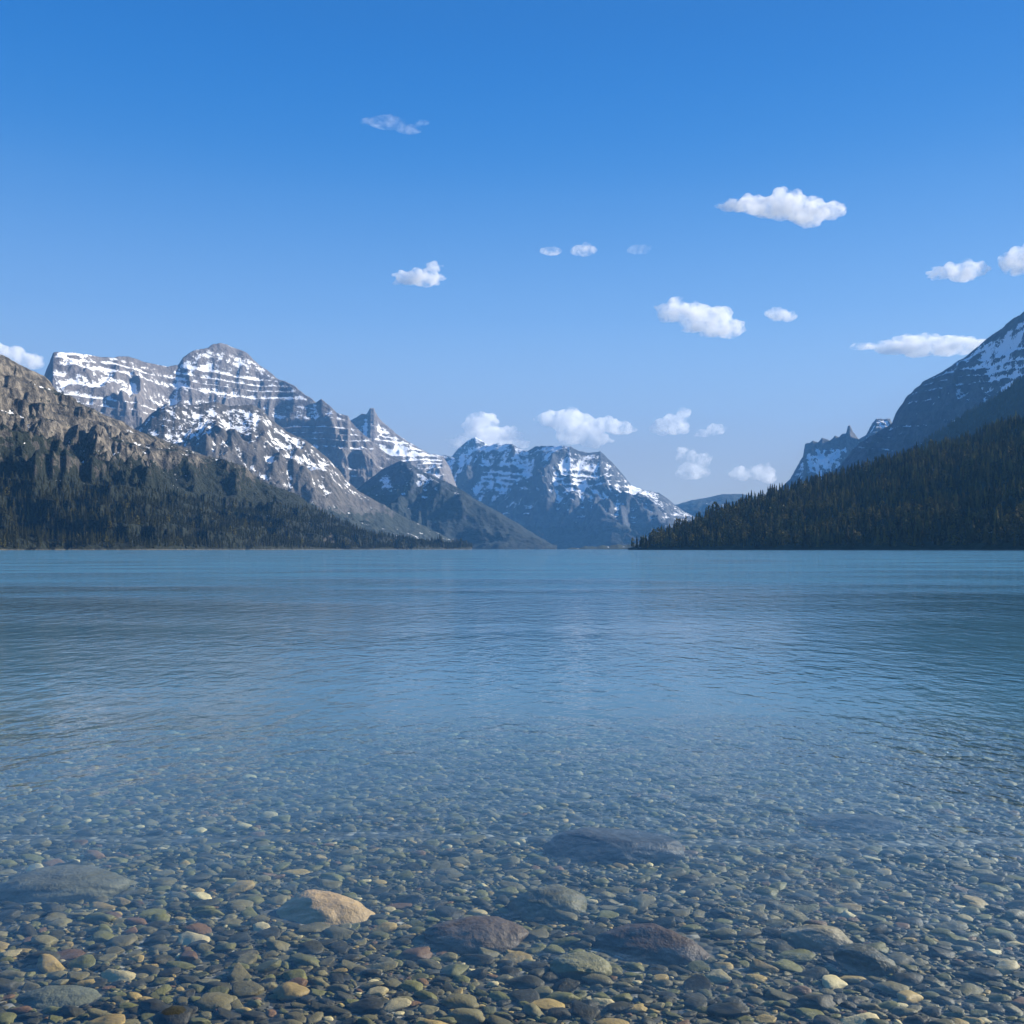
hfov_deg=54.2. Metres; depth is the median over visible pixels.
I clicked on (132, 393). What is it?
layered massif
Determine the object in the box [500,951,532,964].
pebble
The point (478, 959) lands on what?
pebble
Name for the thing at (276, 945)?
pebble
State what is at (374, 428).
pyramid peak
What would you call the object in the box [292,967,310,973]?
pebble
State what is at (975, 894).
pebble
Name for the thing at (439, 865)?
pebble
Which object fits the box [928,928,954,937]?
pebble
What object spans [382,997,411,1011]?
pebble
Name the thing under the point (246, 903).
pebble
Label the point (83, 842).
pebble
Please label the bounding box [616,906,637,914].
pebble
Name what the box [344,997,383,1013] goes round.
pebble
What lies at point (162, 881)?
pebble
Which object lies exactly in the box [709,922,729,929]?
pebble
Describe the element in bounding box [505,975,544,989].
pebble
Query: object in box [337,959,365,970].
pebble
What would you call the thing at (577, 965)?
boulder
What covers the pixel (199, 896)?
pebble
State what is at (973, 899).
pebble
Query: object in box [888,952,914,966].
pebble
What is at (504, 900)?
pebble
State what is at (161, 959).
pebble
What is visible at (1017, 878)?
pebble
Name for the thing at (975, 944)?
pebble
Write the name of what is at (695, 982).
pebble
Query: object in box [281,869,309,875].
pebble
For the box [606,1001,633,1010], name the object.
pebble
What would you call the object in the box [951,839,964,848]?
pebble
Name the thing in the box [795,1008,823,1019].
pebble
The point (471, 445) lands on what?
snowy peak
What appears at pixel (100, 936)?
pebble
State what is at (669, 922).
pebble
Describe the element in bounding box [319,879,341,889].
pebble
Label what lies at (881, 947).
pebble
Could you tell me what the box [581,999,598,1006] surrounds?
pebble
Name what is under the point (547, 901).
boulder
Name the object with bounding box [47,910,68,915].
pebble
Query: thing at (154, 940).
pebble
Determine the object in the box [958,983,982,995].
pebble
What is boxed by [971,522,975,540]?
conifer
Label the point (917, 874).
pebble
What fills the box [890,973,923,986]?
pebble
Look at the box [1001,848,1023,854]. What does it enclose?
pebble
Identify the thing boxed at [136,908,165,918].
pebble
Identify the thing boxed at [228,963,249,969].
pebble
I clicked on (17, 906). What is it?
pebble
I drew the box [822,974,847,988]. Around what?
pebble
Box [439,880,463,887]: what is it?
pebble
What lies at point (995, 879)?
pebble
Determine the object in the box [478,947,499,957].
pebble
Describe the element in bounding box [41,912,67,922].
pebble
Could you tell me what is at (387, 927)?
pebble
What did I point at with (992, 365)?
mountain
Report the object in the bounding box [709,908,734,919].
pebble
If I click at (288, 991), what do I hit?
pebble
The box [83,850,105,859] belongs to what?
pebble
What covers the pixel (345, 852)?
pebble
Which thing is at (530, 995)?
pebble
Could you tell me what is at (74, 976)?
pebble
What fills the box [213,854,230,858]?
pebble
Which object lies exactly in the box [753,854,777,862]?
pebble
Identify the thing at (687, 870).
pebble
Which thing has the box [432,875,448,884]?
pebble
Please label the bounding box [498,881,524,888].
pebble
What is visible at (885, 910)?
pebble
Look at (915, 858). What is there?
pebble
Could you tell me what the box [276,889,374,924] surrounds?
boulder
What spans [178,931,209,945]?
pebble
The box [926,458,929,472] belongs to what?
conifer
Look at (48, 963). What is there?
pebble
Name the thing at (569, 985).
pebble
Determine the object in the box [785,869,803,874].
pebble
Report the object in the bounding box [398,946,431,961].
pebble
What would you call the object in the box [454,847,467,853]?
pebble
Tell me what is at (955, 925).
pebble
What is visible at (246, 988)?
pebble
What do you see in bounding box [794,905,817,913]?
pebble
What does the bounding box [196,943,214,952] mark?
pebble
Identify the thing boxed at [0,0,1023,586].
sky
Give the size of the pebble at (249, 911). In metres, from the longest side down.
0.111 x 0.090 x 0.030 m
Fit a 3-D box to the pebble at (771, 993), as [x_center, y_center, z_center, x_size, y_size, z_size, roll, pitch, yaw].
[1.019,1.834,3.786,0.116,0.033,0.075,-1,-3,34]
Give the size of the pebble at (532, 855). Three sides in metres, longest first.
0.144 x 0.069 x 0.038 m
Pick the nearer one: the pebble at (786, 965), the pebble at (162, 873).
the pebble at (786, 965)
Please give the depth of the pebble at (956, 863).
5.61 m
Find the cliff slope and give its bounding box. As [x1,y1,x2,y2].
[0,354,471,564]
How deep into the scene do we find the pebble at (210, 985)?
3.74 m
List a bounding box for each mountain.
[439,444,694,552]
[833,312,1023,474]
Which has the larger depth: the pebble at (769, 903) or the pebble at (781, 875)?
the pebble at (781, 875)
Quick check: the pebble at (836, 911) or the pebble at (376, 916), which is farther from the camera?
the pebble at (836, 911)
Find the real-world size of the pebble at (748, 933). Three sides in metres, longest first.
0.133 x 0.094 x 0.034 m
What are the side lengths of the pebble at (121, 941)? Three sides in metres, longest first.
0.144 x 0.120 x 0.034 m
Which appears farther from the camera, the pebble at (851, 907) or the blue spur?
the blue spur
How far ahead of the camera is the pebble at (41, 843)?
6.00 m
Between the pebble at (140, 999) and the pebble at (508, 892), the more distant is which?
the pebble at (508, 892)
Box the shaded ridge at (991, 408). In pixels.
[918,379,1023,449]
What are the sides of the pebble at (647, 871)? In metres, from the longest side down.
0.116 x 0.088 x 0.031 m
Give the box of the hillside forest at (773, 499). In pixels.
[631,411,1023,547]
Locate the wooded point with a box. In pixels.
[566,544,638,556]
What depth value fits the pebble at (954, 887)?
5.16 m
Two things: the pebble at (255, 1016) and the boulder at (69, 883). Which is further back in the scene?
the boulder at (69, 883)
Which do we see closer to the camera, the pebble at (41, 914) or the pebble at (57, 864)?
the pebble at (41, 914)
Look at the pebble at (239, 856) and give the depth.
5.71 m
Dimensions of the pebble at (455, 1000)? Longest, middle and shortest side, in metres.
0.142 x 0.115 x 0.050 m
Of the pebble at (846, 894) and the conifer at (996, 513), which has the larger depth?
the conifer at (996, 513)
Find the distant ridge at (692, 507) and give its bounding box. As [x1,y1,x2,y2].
[676,494,756,516]
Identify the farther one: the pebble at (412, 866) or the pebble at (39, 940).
the pebble at (412, 866)
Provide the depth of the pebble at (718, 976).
3.95 m
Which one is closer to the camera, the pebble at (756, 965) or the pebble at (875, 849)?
the pebble at (756, 965)
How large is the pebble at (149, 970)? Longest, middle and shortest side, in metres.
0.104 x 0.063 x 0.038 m
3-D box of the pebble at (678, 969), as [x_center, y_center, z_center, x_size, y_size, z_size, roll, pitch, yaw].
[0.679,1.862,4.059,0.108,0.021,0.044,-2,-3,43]
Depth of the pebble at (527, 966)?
4.05 m
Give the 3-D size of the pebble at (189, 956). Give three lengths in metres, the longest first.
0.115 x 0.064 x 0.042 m
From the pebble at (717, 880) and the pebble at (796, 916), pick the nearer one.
the pebble at (796, 916)
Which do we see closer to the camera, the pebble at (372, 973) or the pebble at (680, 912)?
the pebble at (372, 973)
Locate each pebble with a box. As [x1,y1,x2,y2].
[0,859,17,867]
[0,869,16,875]
[0,909,20,921]
[0,949,21,957]
[0,970,25,979]
[4,903,23,909]
[18,924,37,936]
[21,854,44,861]
[24,950,60,964]
[26,863,42,872]
[29,838,51,847]
[31,911,47,917]
[31,935,58,945]
[36,954,64,972]
[41,858,63,866]
[41,902,66,911]
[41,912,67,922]
[42,848,65,854]
[46,970,67,979]
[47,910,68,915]
[54,863,75,865]
[56,949,85,959]
[61,1005,84,1016]
[66,954,95,968]
[66,971,89,982]
[68,912,91,917]
[69,839,87,845]
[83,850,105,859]
[84,912,114,923]
[87,1008,111,1018]
[91,902,116,909]
[92,930,114,942]
[96,924,112,932]
[100,968,135,981]
[107,934,137,947]
[114,897,130,906]
[118,888,147,896]
[121,844,147,850]
[121,926,137,934]
[135,965,159,975]
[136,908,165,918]
[138,996,151,1002]
[139,998,169,1013]
[140,975,153,982]
[141,935,166,946]
[148,870,174,877]
[148,944,170,952]
[149,877,177,886]
[150,955,176,964]
[166,961,195,970]
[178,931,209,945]
[179,950,197,962]
[181,923,211,934]
[183,873,211,882]
[189,899,219,908]
[190,892,211,900]
[191,972,208,977]
[193,846,212,852]
[193,852,213,858]
[194,992,232,1012]
[196,909,224,915]
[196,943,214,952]
[198,979,220,983]
[205,981,231,990]
[206,965,223,973]
[210,862,232,869]
[212,943,235,951]
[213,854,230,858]
[213,1007,240,1019]
[221,869,246,877]
[224,880,254,892]
[225,932,250,942]
[226,962,251,981]
[227,899,253,907]
[228,949,254,957]
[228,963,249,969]
[231,854,251,859]
[232,980,264,997]
[236,894,265,899]
[236,953,256,964]
[240,906,257,917]
[241,1010,267,1022]
[245,914,269,926]
[251,927,280,939]
[255,845,275,850]
[255,959,281,972]
[264,895,286,905]
[266,940,289,950]
[272,862,288,870]
[273,982,309,1000]
[278,884,296,890]
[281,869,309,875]
[282,969,306,981]
[289,954,319,967]
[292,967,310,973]
[296,922,329,933]
[297,940,324,954]
[307,887,324,890]
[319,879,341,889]
[319,938,337,945]
[319,1005,351,1014]
[320,873,344,882]
[324,926,353,939]
[329,849,356,856]
[330,941,350,949]
[333,991,354,999]
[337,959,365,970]
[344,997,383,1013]
[358,981,383,988]
[359,969,381,976]
[365,857,389,865]
[365,887,389,895]
[366,986,388,996]
[367,961,397,971]
[369,914,387,920]
[372,922,396,932]
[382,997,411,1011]
[387,903,411,909]
[394,870,413,880]
[395,894,423,903]
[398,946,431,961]
[400,980,422,991]
[401,862,421,870]
[407,919,424,926]
[412,934,425,944]
[413,855,435,860]
[414,990,437,1001]
[415,844,440,851]
[417,959,441,968]
[430,860,450,870]
[431,899,447,909]
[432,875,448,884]
[435,906,464,919]
[438,867,463,878]
[439,851,462,857]
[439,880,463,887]
[440,964,468,977]
[440,993,478,1008]
[444,838,463,845]
[449,856,469,865]
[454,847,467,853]
[457,954,494,965]
[458,874,474,880]
[464,835,485,842]
[465,968,487,980]
[471,854,493,860]
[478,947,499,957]
[488,991,511,1000]
[492,856,519,864]
[493,887,518,897]
[495,895,509,905]
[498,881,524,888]
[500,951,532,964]
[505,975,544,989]
[506,868,529,874]
[506,988,539,1003]
[517,961,547,971]
[523,1003,544,1017]
[526,928,548,940]
[528,853,550,859]
[528,967,550,978]
[531,998,564,1010]
[534,925,552,932]
[534,986,552,997]
[541,972,562,982]
[543,944,564,953]
[544,992,579,1003]
[546,1007,571,1019]
[551,936,579,945]
[552,978,579,992]
[553,910,577,921]
[569,999,600,1018]
[573,934,595,942]
[581,973,613,985]
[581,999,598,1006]
[582,926,606,936]
[597,891,616,899]
[597,910,618,919]
[598,905,618,911]
[602,899,619,904]
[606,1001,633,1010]
[607,886,628,894]
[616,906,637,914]
[626,1003,647,1013]
[630,894,655,908]
[638,868,657,874]
[651,974,668,980]
[652,916,675,928]
[661,869,685,878]
[664,868,690,874]
[667,909,689,916]
[668,965,691,974]
[676,874,699,884]
[679,992,706,1000]
[680,998,706,1010]
[682,974,710,992]
[686,960,709,971]
[689,859,707,863]
[690,869,702,877]
[693,910,706,917]
[695,882,714,889]
[698,877,725,884]
[703,844,728,852]
[705,969,731,983]
[707,1002,749,1017]
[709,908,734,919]
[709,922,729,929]
[709,927,736,938]
[717,855,742,862]
[720,885,741,891]
[732,915,748,923]
[735,928,760,938]
[742,848,762,856]
[742,911,767,921]
[747,904,764,911]
[748,958,778,973]
[752,899,778,908]
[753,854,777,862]
[755,886,777,897]
[762,928,782,938]
[764,919,787,927]
[764,988,796,1000]
[769,882,786,891]
[770,938,795,953]
[771,869,790,881]
[771,959,802,971]
[772,904,793,912]
[776,949,815,962]
[784,843,805,850]
[784,910,808,923]
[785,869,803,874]
[786,893,814,902]
[792,888,818,898]
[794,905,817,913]
[795,994,835,1010]
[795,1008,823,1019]
[799,966,828,979]
[817,856,842,863]
[819,907,847,915]
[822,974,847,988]
[831,877,860,889]
[834,903,861,911]
[839,848,861,857]
[839,891,860,898]
[839,975,864,982]
[853,860,877,868]
[857,1002,880,1010]
[858,849,877,856]
[860,914,885,921]
[864,846,882,852]
[866,942,888,954]
[867,925,891,935]
[871,905,894,915]
[874,881,892,888]
[874,981,908,995]
[878,849,902,856]
[888,892,911,900]
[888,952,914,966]
[889,1006,917,1016]
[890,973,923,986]
[895,917,923,926]
[897,990,923,1003]
[900,853,927,863]
[907,870,934,878]
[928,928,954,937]
[928,946,955,959]
[935,921,968,931]
[945,933,967,944]
[947,861,970,866]
[950,884,972,891]
[950,961,970,966]
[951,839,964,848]
[955,866,973,873]
[957,939,984,948]
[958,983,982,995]
[961,895,988,906]
[962,950,987,960]
[967,890,987,897]
[967,967,1002,978]
[971,869,996,877]
[973,857,996,864]
[974,1003,1004,1014]
[977,882,1008,893]
[979,874,1004,885]
[985,905,1004,913]
[985,927,1015,937]
[988,958,1009,962]
[994,959,1019,974]
[999,933,1017,941]
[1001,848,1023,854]
[1002,900,1023,910]
[1004,877,1014,883]
[1005,875,1023,881]
[1005,909,1023,919]
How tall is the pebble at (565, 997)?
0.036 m
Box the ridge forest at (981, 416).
[910,374,1023,451]
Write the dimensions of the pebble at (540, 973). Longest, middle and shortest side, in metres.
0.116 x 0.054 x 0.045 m
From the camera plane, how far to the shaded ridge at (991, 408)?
3327.28 m
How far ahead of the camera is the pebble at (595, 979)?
3.90 m
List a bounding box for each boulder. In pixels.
[0,864,130,903]
[15,985,101,1008]
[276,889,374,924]
[424,916,528,954]
[507,884,586,919]
[542,827,684,865]
[550,951,611,978]
[591,923,712,964]
[781,924,852,951]
[805,813,903,833]
[833,943,897,977]
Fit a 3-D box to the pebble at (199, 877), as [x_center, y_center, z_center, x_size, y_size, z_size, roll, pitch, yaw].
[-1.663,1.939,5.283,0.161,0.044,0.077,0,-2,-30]
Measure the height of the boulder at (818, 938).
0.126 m
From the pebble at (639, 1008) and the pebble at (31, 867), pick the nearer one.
the pebble at (639, 1008)
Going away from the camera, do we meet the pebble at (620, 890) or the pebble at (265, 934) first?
the pebble at (265, 934)
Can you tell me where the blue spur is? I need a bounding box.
[357,461,556,555]
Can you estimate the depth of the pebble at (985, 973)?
3.99 m
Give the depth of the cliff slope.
2059.76 m
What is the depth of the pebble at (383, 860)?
5.60 m
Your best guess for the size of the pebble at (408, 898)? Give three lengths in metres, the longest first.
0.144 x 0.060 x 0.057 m
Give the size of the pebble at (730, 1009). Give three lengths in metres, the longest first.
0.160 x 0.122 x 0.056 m
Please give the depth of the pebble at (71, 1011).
3.53 m
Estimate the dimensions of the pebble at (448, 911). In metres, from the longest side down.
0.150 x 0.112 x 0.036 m
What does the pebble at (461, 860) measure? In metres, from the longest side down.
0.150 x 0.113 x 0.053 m
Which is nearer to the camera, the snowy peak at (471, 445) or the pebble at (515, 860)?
the pebble at (515, 860)
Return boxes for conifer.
[6,533,9,545]
[37,535,40,546]
[717,531,722,546]
[844,526,849,542]
[849,528,856,545]
[871,508,874,524]
[886,504,889,520]
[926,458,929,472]
[936,503,939,519]
[955,495,958,511]
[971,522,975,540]
[993,507,999,524]
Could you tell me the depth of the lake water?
20.40 m
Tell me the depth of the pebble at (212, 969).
3.91 m
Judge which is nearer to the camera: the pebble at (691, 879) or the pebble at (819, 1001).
the pebble at (819, 1001)
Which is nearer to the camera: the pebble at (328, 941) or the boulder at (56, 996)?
the boulder at (56, 996)
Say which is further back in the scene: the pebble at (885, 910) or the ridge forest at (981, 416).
the ridge forest at (981, 416)
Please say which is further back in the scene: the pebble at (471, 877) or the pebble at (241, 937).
the pebble at (471, 877)
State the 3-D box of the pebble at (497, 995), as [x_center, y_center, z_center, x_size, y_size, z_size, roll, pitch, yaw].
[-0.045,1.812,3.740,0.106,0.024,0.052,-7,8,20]
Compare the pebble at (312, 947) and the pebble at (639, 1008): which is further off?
the pebble at (312, 947)
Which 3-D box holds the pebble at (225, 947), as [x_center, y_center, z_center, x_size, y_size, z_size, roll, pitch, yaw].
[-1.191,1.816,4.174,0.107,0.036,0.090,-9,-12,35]
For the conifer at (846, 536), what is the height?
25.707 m
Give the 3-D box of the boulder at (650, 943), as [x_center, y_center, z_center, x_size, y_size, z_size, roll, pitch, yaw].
[0.610,1.950,4.309,0.627,0.339,0.429,0,-2,10]
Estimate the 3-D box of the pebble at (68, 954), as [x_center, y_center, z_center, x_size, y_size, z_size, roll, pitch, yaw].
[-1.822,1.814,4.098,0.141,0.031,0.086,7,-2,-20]
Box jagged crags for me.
[777,419,891,490]
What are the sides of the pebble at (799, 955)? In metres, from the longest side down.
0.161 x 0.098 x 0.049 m
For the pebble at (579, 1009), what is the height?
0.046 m
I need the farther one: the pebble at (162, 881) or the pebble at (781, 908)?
the pebble at (162, 881)
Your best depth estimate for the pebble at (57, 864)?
5.55 m
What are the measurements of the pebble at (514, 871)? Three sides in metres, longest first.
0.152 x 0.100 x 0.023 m
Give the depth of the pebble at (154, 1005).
3.54 m
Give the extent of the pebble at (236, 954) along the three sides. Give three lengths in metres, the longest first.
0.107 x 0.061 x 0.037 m
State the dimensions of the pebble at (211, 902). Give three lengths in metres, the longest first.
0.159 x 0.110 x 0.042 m
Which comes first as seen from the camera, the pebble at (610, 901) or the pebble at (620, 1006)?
the pebble at (620, 1006)
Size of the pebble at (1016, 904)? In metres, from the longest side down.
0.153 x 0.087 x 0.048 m
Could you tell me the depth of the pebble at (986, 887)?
5.12 m
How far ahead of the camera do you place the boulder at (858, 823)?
6.54 m
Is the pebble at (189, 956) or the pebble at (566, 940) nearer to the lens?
the pebble at (189, 956)
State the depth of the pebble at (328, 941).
4.25 m
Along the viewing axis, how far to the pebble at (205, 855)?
5.75 m
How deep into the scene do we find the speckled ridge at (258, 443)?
4506.92 m
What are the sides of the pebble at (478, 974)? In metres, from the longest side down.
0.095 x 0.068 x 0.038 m
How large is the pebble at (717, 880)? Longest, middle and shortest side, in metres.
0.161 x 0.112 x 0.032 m
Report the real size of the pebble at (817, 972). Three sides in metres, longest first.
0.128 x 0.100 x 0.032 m
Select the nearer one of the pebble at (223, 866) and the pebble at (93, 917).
the pebble at (93, 917)
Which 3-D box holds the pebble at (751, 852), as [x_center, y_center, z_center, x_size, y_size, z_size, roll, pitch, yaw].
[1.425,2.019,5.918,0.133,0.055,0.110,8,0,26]
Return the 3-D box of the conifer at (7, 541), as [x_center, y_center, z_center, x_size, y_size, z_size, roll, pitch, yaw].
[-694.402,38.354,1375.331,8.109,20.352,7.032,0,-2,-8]
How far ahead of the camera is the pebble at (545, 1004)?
3.66 m
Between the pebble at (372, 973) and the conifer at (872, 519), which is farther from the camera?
the conifer at (872, 519)
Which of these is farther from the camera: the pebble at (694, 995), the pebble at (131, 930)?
the pebble at (131, 930)
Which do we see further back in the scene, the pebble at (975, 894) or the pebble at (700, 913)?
the pebble at (975, 894)
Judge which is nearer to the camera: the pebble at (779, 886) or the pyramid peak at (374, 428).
the pebble at (779, 886)
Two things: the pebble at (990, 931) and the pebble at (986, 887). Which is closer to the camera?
the pebble at (990, 931)
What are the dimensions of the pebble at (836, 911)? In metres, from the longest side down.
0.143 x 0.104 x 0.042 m
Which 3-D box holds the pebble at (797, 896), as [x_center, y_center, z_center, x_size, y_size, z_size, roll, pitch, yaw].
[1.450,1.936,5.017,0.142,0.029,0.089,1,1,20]
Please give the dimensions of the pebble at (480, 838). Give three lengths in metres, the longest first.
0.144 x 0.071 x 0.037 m
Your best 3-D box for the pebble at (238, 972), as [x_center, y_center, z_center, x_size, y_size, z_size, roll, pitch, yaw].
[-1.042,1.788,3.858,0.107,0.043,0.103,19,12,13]
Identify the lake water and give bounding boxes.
[0,549,1023,802]
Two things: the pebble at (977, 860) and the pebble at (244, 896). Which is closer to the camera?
the pebble at (244, 896)
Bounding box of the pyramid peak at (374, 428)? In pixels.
[350,408,456,486]
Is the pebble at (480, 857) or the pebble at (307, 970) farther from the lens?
the pebble at (480, 857)
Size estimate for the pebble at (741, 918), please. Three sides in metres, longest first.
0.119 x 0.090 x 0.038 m
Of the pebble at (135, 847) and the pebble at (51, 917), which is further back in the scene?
the pebble at (135, 847)
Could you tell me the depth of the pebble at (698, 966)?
4.08 m
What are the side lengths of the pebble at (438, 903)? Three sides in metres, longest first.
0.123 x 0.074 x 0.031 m
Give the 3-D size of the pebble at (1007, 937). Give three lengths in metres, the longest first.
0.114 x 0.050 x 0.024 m
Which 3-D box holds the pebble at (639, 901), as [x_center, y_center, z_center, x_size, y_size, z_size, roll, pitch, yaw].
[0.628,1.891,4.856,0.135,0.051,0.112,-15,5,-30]
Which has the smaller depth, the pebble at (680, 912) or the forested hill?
the pebble at (680, 912)
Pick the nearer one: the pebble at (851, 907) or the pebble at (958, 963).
the pebble at (958, 963)
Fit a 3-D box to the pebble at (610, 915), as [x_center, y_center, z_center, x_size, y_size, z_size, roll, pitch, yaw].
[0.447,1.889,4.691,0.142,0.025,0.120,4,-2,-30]
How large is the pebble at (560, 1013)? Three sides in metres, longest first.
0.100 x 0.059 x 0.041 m
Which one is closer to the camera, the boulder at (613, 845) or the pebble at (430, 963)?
the pebble at (430, 963)
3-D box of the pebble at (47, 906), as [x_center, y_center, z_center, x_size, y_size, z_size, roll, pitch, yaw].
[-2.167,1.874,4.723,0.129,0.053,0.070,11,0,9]
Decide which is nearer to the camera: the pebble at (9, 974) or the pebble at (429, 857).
the pebble at (9, 974)
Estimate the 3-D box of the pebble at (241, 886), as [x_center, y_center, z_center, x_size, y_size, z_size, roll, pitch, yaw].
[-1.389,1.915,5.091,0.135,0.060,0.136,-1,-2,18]
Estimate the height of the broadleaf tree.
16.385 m
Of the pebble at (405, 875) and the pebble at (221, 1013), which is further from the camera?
the pebble at (405, 875)
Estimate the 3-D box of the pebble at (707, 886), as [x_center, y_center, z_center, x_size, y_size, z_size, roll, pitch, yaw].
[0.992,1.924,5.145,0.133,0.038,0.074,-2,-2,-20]
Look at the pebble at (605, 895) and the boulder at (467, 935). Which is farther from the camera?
the pebble at (605, 895)
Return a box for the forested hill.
[628,422,1023,571]
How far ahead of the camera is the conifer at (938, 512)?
1228.41 m
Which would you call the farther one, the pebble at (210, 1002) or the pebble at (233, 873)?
the pebble at (233, 873)
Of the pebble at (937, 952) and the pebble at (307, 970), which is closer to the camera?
the pebble at (307, 970)
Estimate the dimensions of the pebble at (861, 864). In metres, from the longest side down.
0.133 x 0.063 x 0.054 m
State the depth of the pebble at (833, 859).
5.71 m
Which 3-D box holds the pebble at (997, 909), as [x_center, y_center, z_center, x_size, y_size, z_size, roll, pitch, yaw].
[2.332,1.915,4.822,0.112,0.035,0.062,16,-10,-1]
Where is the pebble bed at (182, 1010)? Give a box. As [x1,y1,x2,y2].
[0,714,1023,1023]
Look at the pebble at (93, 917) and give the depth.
4.54 m
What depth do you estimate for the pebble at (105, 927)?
4.37 m
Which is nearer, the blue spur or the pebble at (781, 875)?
the pebble at (781, 875)
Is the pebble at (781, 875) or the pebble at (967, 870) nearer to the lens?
the pebble at (781, 875)
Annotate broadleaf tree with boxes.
[997,521,1003,533]
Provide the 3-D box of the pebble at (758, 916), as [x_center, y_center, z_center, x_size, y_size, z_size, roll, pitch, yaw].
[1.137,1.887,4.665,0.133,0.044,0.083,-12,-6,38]
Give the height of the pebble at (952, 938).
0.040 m
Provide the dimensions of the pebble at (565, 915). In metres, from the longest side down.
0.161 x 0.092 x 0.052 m
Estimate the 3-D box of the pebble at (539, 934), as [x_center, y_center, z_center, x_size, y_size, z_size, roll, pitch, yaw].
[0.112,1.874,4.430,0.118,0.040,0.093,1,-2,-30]
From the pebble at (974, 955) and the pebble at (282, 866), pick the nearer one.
the pebble at (974, 955)
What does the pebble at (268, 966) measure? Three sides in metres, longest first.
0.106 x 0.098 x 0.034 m
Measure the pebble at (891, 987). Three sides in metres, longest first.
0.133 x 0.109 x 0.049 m
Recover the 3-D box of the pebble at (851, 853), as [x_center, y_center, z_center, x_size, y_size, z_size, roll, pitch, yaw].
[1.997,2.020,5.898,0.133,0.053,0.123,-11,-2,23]
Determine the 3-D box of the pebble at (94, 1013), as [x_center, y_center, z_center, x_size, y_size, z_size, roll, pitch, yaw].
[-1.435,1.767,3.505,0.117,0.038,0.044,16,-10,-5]
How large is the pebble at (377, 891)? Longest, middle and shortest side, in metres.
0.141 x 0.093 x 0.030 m
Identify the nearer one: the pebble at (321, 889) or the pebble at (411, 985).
the pebble at (411, 985)
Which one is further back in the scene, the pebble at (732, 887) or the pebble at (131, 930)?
the pebble at (732, 887)
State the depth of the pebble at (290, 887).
5.11 m
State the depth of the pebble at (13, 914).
4.57 m
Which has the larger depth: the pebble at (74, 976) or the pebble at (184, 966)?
the pebble at (184, 966)
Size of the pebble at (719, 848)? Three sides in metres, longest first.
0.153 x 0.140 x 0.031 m
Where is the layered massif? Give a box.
[44,343,400,488]
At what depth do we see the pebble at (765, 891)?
5.07 m
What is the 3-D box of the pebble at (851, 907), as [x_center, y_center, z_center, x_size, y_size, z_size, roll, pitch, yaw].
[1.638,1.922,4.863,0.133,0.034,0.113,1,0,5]
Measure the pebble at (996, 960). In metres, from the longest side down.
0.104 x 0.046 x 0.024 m
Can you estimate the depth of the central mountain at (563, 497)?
8139.42 m
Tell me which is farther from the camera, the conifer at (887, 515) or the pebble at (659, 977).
the conifer at (887, 515)
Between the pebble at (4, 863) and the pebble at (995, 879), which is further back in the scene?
the pebble at (4, 863)
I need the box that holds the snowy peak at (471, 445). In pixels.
[451,437,486,457]
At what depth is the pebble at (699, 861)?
5.70 m
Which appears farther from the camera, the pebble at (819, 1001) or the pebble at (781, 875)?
the pebble at (781, 875)
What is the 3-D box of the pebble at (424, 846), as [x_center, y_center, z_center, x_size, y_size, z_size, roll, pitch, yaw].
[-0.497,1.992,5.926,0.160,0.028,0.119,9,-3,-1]
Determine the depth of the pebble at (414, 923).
4.57 m
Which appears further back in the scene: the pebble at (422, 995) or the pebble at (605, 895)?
the pebble at (605, 895)
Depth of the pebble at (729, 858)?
5.78 m
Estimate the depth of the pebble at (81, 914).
4.61 m
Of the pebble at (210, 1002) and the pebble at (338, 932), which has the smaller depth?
the pebble at (210, 1002)
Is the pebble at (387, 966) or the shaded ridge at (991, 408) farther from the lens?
the shaded ridge at (991, 408)
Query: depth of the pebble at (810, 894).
5.06 m
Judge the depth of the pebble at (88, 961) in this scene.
3.99 m
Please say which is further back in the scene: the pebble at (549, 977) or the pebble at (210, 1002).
the pebble at (549, 977)
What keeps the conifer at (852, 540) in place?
on the forested hill
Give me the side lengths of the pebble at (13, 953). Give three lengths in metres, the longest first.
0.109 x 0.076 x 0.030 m
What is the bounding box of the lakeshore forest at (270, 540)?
[0,383,472,548]
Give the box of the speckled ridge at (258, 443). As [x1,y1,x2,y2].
[135,402,451,541]
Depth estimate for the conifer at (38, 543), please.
1452.61 m
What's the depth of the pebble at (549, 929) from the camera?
4.49 m

